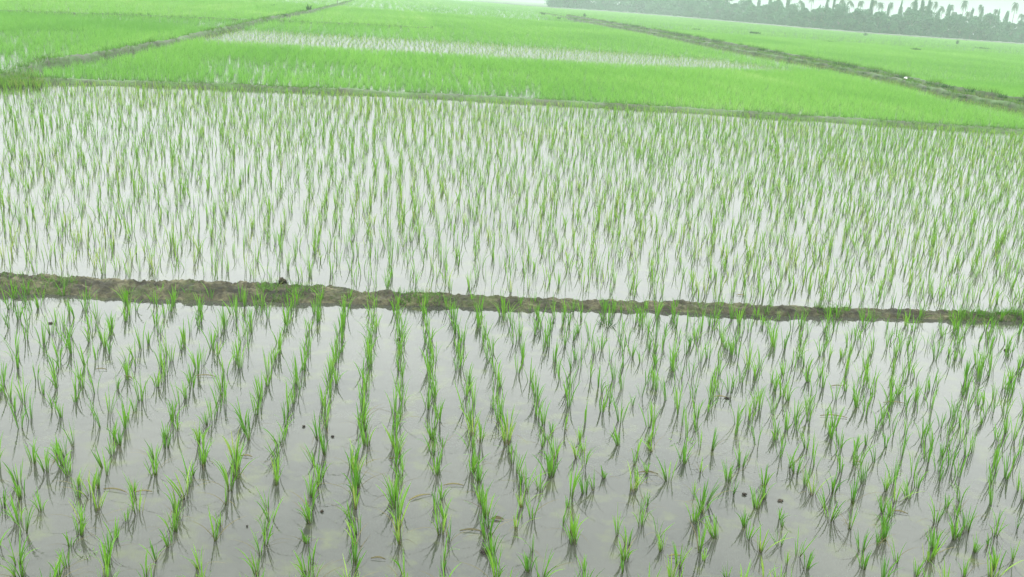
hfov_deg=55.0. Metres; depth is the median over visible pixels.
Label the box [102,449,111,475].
rice seedling
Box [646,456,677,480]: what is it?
rice seedling
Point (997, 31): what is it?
broadleaf tree
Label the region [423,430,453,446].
rice seedling
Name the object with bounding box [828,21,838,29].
bush
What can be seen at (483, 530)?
rice seedling
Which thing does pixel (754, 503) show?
rice seedling
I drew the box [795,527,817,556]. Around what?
rice seedling
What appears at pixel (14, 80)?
grass
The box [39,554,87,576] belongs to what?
rice seedling
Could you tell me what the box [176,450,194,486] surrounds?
rice seedling
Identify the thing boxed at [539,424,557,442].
rice seedling
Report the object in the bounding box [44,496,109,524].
rice seedling
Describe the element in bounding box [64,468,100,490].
rice seedling
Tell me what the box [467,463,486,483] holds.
rice seedling
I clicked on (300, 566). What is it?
rice seedling
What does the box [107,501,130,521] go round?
rice seedling
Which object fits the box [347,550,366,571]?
rice seedling
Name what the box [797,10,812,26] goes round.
broadleaf tree
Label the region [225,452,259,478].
rice seedling
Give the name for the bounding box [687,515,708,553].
rice seedling
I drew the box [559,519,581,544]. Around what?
rice seedling
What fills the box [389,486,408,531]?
rice seedling
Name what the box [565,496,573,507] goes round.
rice seedling
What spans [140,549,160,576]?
rice seedling
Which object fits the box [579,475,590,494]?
rice seedling
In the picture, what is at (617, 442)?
rice seedling
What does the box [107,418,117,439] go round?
rice seedling
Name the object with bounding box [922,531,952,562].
rice seedling
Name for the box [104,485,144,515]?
rice seedling
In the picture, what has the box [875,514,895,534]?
rice seedling
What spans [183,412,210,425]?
rice seedling
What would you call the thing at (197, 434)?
rice seedling
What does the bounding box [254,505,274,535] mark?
rice seedling
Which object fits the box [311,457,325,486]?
rice seedling
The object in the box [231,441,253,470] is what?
rice seedling
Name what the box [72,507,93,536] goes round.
rice seedling
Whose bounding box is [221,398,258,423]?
rice seedling
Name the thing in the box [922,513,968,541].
rice seedling
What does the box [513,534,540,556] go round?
rice seedling
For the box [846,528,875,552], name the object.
rice seedling
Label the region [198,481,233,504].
rice seedling
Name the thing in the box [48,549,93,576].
rice seedling
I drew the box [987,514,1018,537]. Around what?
rice seedling
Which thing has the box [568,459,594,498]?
rice seedling
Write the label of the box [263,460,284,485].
rice seedling
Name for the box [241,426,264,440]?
rice seedling
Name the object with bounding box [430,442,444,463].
rice seedling
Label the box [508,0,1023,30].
sky
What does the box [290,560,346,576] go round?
rice seedling
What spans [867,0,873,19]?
slender tree
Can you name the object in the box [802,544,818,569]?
rice seedling
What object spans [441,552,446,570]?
rice seedling
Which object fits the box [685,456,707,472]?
rice seedling
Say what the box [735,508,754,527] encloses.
rice seedling
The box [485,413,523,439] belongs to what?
rice seedling
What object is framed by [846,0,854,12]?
palm tree
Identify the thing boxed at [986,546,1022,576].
rice seedling
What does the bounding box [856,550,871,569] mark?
rice seedling
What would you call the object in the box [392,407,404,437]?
rice seedling
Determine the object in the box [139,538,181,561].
rice seedling
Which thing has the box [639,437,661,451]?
rice seedling
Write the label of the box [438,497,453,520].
rice seedling
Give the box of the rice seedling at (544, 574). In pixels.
[522,549,572,576]
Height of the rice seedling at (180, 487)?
0.135 m
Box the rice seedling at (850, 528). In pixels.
[832,508,857,529]
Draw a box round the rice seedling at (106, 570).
[75,553,137,576]
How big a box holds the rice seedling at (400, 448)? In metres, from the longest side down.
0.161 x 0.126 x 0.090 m
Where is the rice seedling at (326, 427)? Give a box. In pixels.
[318,404,330,434]
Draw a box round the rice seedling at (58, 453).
[44,435,71,467]
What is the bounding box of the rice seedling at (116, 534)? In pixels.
[104,518,119,539]
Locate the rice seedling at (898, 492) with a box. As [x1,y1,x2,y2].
[892,476,916,502]
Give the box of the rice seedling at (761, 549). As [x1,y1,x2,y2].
[756,526,792,552]
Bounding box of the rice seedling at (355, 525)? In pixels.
[347,515,360,534]
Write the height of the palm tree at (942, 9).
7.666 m
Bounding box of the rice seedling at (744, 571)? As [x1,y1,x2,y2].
[740,560,751,576]
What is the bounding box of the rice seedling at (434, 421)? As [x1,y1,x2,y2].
[428,410,444,429]
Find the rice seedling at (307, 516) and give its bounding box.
[294,493,311,523]
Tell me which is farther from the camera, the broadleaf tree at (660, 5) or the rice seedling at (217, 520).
the broadleaf tree at (660, 5)
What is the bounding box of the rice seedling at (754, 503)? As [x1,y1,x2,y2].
[749,486,764,510]
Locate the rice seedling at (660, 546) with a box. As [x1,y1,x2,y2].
[652,531,684,551]
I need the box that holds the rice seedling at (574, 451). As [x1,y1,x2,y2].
[568,441,586,458]
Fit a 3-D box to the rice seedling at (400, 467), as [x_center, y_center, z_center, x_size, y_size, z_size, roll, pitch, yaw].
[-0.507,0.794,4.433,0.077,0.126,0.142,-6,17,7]
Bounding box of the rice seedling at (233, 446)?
[223,428,242,460]
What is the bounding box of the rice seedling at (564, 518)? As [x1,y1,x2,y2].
[554,506,569,522]
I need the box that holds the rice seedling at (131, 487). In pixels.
[107,473,157,497]
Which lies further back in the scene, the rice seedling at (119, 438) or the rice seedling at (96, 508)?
the rice seedling at (119, 438)
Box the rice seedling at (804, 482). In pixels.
[802,466,816,487]
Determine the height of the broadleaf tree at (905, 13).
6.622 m
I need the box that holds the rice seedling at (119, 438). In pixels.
[104,425,123,445]
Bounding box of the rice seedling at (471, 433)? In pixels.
[464,413,478,435]
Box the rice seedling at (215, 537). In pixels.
[190,507,241,541]
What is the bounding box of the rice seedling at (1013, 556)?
[1010,539,1020,560]
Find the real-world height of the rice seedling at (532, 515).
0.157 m
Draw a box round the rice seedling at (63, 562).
[55,545,77,568]
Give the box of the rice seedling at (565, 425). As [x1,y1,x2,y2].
[564,416,573,434]
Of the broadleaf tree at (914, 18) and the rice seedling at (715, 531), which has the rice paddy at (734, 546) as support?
the rice seedling at (715, 531)
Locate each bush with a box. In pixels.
[556,0,561,7]
[597,4,603,9]
[683,11,690,16]
[735,14,743,21]
[764,15,772,23]
[777,19,783,24]
[788,19,796,25]
[800,19,808,26]
[821,19,829,28]
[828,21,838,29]
[841,19,849,30]
[853,25,859,31]
[866,25,873,32]
[873,23,887,32]
[889,24,897,33]
[904,27,912,35]
[932,28,942,37]
[946,32,951,37]
[962,32,967,38]
[972,33,982,39]
[987,33,995,40]
[1001,35,1010,41]
[1011,36,1020,42]
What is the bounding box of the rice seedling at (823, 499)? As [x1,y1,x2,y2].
[814,485,834,509]
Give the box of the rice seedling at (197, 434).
[191,420,210,444]
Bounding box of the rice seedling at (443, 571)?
[422,560,457,576]
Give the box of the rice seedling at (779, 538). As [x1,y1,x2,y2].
[769,523,787,546]
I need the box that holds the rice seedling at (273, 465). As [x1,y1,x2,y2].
[270,455,282,476]
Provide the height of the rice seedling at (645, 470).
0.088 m
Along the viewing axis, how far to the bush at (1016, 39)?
222.99 m
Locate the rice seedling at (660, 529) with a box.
[648,514,673,536]
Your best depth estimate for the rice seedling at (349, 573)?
3.59 m
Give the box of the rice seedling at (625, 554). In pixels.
[615,536,636,561]
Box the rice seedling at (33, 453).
[23,438,37,463]
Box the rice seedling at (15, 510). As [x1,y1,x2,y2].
[2,493,26,523]
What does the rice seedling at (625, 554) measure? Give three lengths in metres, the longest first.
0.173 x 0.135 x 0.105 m
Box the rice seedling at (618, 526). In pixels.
[612,511,623,535]
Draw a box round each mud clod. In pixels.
[278,277,286,283]
[480,548,490,554]
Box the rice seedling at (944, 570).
[937,560,950,576]
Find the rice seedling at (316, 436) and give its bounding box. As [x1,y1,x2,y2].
[307,414,329,442]
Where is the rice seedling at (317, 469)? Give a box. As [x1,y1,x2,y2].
[313,459,327,478]
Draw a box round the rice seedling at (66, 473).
[58,452,73,476]
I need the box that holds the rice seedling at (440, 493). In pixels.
[437,482,450,500]
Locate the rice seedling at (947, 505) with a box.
[942,492,957,508]
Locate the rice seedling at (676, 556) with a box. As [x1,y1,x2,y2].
[672,542,692,568]
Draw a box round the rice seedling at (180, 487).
[164,461,204,506]
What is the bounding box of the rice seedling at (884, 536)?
[878,517,891,541]
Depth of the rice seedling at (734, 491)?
4.48 m
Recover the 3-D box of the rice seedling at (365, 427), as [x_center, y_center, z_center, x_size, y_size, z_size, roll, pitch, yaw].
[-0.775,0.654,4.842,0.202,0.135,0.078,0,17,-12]
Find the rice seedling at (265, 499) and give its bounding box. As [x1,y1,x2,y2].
[255,486,269,508]
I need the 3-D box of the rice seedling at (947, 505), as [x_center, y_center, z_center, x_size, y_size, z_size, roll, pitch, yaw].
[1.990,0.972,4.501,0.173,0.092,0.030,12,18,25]
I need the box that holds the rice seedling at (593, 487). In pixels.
[585,469,603,489]
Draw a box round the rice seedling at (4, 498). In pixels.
[0,487,22,507]
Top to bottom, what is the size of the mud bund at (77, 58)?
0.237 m
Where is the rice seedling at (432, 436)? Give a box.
[424,420,437,440]
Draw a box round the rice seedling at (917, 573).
[913,556,925,576]
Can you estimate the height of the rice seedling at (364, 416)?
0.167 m
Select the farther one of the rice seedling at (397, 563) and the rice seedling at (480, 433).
the rice seedling at (480, 433)
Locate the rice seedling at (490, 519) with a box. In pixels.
[482,506,511,528]
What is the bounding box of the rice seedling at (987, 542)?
[985,533,991,545]
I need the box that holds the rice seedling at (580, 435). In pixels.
[575,423,586,441]
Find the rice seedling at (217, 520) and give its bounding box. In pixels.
[207,512,223,531]
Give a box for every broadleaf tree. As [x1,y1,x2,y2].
[544,0,562,7]
[562,0,571,7]
[572,0,586,8]
[580,0,599,9]
[596,0,607,8]
[603,0,614,9]
[611,0,630,11]
[628,0,643,12]
[638,0,652,13]
[650,0,667,14]
[666,0,680,15]
[675,0,689,16]
[683,1,698,16]
[696,2,710,18]
[719,0,738,19]
[724,3,737,20]
[734,6,746,21]
[737,0,752,13]
[741,4,764,22]
[757,4,773,23]
[765,0,785,22]
[772,9,786,24]
[785,3,800,21]
[786,10,798,25]
[796,7,809,26]
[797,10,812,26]
[807,9,819,27]
[816,6,835,28]
[828,7,847,29]
[834,4,849,28]
[841,14,853,30]
[848,8,867,31]
[860,13,877,31]
[867,10,889,32]
[885,15,896,33]
[893,13,902,21]
[896,16,909,34]
[903,8,921,35]
[903,10,921,35]
[918,16,937,36]
[921,10,935,18]
[932,18,948,37]
[945,15,957,32]
[951,16,969,38]
[952,14,967,37]
[963,15,983,37]
[963,19,982,39]
[973,22,990,40]
[981,13,1001,36]
[989,25,1001,40]
[998,23,1020,41]
[1000,21,1010,31]
[1011,26,1023,42]
[1016,20,1023,29]
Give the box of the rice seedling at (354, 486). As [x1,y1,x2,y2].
[316,462,388,494]
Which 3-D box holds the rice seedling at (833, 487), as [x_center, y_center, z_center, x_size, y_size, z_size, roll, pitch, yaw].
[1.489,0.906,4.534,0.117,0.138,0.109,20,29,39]
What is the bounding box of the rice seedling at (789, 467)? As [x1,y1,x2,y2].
[788,443,805,468]
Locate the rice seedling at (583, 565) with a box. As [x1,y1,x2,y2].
[575,554,586,569]
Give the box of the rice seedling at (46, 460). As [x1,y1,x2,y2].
[27,439,72,475]
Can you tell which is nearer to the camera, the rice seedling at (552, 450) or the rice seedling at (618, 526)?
the rice seedling at (618, 526)
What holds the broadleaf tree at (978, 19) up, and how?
on the ground at (532, 4)
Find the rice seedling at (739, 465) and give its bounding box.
[731,447,749,468]
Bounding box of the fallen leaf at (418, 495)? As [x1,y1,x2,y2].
[409,494,430,500]
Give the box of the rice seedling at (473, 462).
[463,445,499,473]
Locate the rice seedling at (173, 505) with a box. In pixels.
[161,480,189,521]
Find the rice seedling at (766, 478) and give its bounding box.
[757,465,775,490]
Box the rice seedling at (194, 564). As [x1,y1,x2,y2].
[183,544,222,569]
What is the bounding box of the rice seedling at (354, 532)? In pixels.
[344,518,363,548]
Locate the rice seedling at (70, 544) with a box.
[44,531,97,546]
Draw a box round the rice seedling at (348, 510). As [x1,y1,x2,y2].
[326,489,363,524]
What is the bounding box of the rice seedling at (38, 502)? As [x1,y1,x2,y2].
[27,486,45,512]
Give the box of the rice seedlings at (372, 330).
[0,28,1023,576]
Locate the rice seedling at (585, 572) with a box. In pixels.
[574,566,604,576]
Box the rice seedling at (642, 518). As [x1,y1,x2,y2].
[633,505,654,526]
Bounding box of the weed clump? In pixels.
[597,317,616,328]
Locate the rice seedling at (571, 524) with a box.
[543,506,588,542]
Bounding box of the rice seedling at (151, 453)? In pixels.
[128,441,162,458]
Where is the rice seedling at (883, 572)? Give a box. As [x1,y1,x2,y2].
[880,552,904,576]
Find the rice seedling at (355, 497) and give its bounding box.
[349,482,359,509]
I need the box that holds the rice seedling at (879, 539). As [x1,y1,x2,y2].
[875,524,894,547]
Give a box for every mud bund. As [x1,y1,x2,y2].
[0,0,353,78]
[0,10,429,27]
[0,272,1023,321]
[20,77,1023,132]
[546,13,1023,110]
[566,15,1023,102]
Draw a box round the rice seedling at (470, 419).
[457,402,480,426]
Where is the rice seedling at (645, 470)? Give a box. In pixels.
[639,458,657,473]
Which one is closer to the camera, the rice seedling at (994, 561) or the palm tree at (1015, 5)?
the rice seedling at (994, 561)
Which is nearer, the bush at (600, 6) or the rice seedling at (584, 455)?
the rice seedling at (584, 455)
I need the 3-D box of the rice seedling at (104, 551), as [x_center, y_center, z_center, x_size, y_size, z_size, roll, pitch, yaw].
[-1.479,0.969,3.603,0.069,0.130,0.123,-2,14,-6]
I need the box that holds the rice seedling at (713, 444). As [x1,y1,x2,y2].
[692,429,726,451]
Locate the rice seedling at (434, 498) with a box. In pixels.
[412,485,443,507]
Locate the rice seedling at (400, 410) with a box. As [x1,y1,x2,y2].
[381,389,429,420]
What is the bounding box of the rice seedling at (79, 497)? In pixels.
[70,477,92,498]
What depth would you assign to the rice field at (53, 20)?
40.22 m
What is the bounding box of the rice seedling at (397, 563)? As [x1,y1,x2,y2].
[390,554,404,573]
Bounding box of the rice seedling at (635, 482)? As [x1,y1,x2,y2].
[627,461,659,492]
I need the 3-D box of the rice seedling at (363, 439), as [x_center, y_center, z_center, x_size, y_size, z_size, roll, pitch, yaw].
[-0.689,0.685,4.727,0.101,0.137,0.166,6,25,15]
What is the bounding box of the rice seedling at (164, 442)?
[161,427,174,447]
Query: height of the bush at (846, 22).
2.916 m
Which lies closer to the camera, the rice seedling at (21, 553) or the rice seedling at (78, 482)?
the rice seedling at (21, 553)
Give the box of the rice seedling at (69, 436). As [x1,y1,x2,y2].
[62,422,74,447]
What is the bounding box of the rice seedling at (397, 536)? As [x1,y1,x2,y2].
[392,517,418,546]
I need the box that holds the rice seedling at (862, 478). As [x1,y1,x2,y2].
[854,460,869,484]
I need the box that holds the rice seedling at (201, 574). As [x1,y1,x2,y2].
[195,558,209,576]
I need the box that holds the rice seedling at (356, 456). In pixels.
[333,442,382,467]
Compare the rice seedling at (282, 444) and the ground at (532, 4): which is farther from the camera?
the ground at (532, 4)
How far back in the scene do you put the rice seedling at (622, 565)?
3.79 m
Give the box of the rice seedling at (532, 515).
[525,483,553,519]
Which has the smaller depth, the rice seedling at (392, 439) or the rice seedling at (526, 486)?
the rice seedling at (526, 486)
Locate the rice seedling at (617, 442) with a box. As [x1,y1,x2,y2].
[610,424,619,446]
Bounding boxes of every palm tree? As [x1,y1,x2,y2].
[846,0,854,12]
[856,1,864,7]
[876,2,884,10]
[932,1,937,12]
[939,6,944,19]
[960,0,968,14]
[1011,2,1018,22]
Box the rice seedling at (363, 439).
[358,423,375,447]
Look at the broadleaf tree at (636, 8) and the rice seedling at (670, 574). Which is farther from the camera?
the broadleaf tree at (636, 8)
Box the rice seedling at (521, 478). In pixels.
[498,469,529,485]
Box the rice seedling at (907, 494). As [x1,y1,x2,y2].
[893,477,914,499]
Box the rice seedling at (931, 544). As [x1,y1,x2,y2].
[926,526,949,550]
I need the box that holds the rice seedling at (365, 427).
[345,412,372,431]
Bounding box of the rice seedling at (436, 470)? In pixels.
[426,454,450,475]
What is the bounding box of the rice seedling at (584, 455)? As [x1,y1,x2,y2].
[573,440,595,467]
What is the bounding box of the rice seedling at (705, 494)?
[690,477,733,504]
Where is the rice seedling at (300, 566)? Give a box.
[292,547,314,574]
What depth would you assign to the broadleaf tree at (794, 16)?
243.57 m
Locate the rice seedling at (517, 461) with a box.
[512,442,527,473]
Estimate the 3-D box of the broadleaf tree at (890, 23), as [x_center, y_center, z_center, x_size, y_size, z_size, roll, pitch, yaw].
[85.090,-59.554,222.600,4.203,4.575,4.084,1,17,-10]
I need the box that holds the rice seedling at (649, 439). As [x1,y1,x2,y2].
[645,428,658,443]
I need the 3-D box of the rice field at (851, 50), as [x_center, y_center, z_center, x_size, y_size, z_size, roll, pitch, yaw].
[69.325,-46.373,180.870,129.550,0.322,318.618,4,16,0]
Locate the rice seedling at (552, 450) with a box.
[546,434,565,458]
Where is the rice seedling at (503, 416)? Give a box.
[480,403,514,426]
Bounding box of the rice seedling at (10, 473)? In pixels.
[0,461,22,483]
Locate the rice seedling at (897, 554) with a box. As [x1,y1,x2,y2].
[890,535,916,563]
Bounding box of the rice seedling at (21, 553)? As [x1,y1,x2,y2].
[1,530,37,564]
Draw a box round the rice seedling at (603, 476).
[592,465,613,478]
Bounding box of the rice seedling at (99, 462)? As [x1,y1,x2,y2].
[90,446,102,468]
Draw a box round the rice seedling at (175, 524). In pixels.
[141,507,184,532]
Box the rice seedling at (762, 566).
[759,556,777,576]
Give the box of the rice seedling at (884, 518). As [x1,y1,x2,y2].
[867,505,894,527]
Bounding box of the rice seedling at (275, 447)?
[263,435,281,456]
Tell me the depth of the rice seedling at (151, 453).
4.43 m
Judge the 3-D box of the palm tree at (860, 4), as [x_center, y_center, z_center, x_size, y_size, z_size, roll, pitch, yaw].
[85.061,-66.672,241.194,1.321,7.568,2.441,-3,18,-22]
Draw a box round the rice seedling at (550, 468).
[535,448,562,477]
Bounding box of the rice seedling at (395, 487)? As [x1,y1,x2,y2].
[372,474,399,501]
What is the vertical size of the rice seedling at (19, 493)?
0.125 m
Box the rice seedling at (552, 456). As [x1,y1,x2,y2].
[538,443,560,475]
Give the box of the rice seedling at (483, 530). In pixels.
[465,509,511,539]
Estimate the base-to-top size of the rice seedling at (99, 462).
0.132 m
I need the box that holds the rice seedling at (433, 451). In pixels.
[419,432,437,455]
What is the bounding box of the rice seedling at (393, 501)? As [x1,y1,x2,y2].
[379,478,410,508]
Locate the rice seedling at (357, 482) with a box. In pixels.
[336,462,369,487]
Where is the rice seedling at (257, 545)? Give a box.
[237,530,281,555]
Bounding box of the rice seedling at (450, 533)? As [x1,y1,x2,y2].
[443,524,469,542]
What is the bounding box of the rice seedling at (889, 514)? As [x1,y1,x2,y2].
[886,498,896,517]
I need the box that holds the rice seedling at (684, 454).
[674,443,696,464]
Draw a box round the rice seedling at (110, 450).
[106,436,118,455]
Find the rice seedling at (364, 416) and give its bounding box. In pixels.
[356,394,390,424]
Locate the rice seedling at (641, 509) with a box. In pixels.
[615,492,652,513]
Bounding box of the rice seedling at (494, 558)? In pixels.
[491,541,503,571]
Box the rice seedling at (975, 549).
[973,533,983,553]
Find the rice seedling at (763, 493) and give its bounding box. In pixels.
[758,482,775,500]
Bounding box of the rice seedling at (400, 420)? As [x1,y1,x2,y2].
[394,411,409,428]
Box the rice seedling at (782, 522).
[777,511,784,527]
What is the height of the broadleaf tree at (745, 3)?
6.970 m
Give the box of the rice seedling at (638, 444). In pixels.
[628,437,649,452]
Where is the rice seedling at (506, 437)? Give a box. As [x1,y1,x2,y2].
[480,416,515,445]
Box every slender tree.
[784,0,790,21]
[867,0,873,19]
[898,0,902,14]
[912,0,917,9]
[920,0,924,30]
[925,0,930,18]
[934,10,940,22]
[944,4,950,17]
[979,7,983,20]
[1003,10,1009,21]
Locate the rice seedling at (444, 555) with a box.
[443,535,459,559]
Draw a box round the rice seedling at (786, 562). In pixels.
[785,551,790,564]
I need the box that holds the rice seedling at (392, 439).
[383,419,404,446]
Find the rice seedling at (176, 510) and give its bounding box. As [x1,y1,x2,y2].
[165,501,191,519]
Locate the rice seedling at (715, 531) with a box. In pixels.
[695,513,717,539]
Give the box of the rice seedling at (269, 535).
[260,521,292,545]
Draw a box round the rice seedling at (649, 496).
[640,493,654,504]
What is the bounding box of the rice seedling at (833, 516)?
[821,497,852,525]
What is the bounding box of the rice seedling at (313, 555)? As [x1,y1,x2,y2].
[307,539,317,568]
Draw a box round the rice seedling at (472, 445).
[455,423,489,452]
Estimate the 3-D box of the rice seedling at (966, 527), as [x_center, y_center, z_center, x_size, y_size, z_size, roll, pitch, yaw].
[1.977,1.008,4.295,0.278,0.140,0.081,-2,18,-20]
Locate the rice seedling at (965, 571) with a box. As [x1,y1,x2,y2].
[955,558,980,576]
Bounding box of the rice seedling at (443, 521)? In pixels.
[414,501,450,535]
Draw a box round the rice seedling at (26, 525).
[4,497,40,534]
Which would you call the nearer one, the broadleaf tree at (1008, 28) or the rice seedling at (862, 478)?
the rice seedling at (862, 478)
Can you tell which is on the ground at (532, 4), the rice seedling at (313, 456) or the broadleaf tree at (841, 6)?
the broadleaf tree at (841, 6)
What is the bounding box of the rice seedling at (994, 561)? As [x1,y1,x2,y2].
[970,544,1006,569]
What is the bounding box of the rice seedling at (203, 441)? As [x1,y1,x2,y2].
[179,429,209,454]
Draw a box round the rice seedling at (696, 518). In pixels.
[685,500,707,524]
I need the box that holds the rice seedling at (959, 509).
[951,500,966,519]
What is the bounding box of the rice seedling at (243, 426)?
[235,413,268,432]
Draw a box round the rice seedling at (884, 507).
[875,493,891,512]
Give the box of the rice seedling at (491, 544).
[483,532,505,555]
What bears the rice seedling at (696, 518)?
on the rice paddy at (734, 546)
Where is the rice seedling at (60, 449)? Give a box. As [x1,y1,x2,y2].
[49,437,67,457]
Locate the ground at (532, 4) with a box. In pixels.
[473,0,1021,44]
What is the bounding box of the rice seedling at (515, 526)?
[499,503,535,530]
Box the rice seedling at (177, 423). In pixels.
[171,411,181,431]
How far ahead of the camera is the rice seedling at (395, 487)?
4.21 m
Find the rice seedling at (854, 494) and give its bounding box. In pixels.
[827,471,882,504]
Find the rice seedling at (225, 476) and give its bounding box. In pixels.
[188,459,239,490]
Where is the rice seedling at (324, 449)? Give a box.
[317,424,328,455]
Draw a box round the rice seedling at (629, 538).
[618,526,632,545]
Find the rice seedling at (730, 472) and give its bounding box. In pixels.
[721,458,753,483]
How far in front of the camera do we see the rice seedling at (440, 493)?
4.25 m
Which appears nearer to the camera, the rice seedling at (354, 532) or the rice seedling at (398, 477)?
the rice seedling at (354, 532)
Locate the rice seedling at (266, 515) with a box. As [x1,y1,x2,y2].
[253,498,282,521]
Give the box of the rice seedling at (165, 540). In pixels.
[159,529,172,546]
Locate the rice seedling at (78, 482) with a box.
[65,467,85,488]
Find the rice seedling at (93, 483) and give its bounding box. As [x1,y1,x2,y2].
[68,466,98,498]
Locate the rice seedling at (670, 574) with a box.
[665,553,692,576]
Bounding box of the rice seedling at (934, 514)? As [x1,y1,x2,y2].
[916,492,945,524]
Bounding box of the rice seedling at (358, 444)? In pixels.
[331,429,372,455]
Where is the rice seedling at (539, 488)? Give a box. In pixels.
[532,464,548,492]
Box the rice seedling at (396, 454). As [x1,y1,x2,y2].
[392,445,409,466]
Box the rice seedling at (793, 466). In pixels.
[784,452,807,474]
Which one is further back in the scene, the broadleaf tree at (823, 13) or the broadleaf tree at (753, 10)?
the broadleaf tree at (753, 10)
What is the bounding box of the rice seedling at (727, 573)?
[721,563,732,576]
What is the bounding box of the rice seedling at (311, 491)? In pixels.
[304,473,319,497]
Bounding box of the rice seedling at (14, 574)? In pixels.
[0,557,29,576]
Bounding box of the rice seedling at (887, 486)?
[881,470,902,491]
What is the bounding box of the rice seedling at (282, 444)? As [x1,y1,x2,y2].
[261,419,293,445]
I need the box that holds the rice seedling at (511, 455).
[495,440,517,463]
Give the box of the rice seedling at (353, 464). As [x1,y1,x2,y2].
[348,441,388,475]
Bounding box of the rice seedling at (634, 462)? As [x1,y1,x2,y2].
[611,438,651,464]
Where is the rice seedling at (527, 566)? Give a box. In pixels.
[510,552,534,572]
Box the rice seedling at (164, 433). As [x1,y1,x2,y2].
[161,420,171,437]
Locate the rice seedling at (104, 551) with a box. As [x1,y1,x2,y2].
[98,532,119,567]
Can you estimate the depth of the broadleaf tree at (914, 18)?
220.05 m
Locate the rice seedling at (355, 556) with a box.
[327,531,370,565]
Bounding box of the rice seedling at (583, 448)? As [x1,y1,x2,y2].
[577,437,587,450]
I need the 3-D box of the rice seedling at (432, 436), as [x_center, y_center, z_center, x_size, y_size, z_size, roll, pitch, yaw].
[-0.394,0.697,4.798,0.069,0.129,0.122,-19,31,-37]
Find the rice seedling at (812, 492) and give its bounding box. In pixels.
[801,471,834,495]
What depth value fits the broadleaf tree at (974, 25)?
225.95 m
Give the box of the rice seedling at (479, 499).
[473,479,498,505]
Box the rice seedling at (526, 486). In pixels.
[518,460,549,491]
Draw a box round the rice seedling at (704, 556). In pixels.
[701,548,707,561]
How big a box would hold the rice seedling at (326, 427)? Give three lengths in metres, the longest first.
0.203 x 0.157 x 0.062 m
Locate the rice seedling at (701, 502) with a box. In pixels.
[685,485,723,514]
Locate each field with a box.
[0,0,346,71]
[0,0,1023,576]
[25,0,1023,128]
[538,7,1023,96]
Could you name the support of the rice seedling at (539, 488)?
on the rice paddy at (734, 546)
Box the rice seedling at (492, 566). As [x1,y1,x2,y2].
[456,542,505,576]
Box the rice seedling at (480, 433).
[460,415,486,443]
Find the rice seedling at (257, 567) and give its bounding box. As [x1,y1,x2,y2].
[237,548,262,575]
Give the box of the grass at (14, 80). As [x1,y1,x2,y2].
[0,0,1023,321]
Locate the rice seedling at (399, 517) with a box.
[376,501,409,530]
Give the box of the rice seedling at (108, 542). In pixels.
[96,530,141,554]
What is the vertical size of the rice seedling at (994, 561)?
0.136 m
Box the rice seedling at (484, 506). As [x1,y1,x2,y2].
[459,489,497,519]
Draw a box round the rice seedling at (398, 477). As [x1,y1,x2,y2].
[373,458,429,488]
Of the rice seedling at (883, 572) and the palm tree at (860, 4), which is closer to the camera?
the rice seedling at (883, 572)
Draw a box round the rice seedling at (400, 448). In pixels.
[388,436,406,455]
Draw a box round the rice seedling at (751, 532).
[746,521,759,541]
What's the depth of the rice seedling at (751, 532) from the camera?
4.11 m
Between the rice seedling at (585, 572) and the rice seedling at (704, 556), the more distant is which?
the rice seedling at (704, 556)
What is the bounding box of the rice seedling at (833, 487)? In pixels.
[825,467,847,492]
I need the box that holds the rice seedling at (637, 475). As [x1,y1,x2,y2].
[631,465,648,486]
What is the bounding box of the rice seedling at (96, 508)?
[88,481,107,511]
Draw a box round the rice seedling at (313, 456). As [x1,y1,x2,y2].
[301,445,330,466]
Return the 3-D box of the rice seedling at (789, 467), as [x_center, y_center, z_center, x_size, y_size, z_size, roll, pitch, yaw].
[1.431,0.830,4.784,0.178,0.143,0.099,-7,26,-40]
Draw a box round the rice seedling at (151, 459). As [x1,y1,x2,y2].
[147,450,158,468]
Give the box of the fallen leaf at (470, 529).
[460,528,481,531]
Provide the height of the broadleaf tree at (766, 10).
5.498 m
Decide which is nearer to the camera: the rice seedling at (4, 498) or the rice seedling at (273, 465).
the rice seedling at (4, 498)
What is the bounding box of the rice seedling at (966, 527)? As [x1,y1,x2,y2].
[947,505,982,532]
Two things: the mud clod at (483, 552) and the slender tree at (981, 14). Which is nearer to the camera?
the mud clod at (483, 552)
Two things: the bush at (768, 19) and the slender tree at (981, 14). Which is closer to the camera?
the slender tree at (981, 14)
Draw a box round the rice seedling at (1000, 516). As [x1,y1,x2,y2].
[982,508,1009,528]
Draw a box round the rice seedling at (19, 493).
[0,477,24,502]
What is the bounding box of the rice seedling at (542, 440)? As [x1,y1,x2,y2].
[534,431,548,448]
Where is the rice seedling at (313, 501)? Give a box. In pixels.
[288,482,320,517]
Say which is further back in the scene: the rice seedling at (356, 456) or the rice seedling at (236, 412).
the rice seedling at (236, 412)
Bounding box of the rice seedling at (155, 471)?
[143,447,176,476]
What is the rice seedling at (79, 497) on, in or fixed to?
on the rice paddy at (734, 546)
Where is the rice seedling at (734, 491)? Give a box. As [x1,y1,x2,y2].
[730,478,739,494]
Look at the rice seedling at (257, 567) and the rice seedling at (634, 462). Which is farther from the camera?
the rice seedling at (634, 462)
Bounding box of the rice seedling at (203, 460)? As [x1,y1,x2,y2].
[198,440,212,468]
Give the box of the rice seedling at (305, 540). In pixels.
[292,529,314,543]
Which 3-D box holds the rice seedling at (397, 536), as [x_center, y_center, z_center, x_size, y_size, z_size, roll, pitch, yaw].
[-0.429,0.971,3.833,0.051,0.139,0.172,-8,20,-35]
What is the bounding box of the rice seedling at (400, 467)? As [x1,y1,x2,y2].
[390,455,405,476]
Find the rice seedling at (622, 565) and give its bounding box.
[620,552,624,573]
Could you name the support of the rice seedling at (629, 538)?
on the rice paddy at (734, 546)
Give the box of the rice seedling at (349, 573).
[338,553,379,576]
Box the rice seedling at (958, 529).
[952,518,962,537]
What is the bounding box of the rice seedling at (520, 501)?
[516,481,541,507]

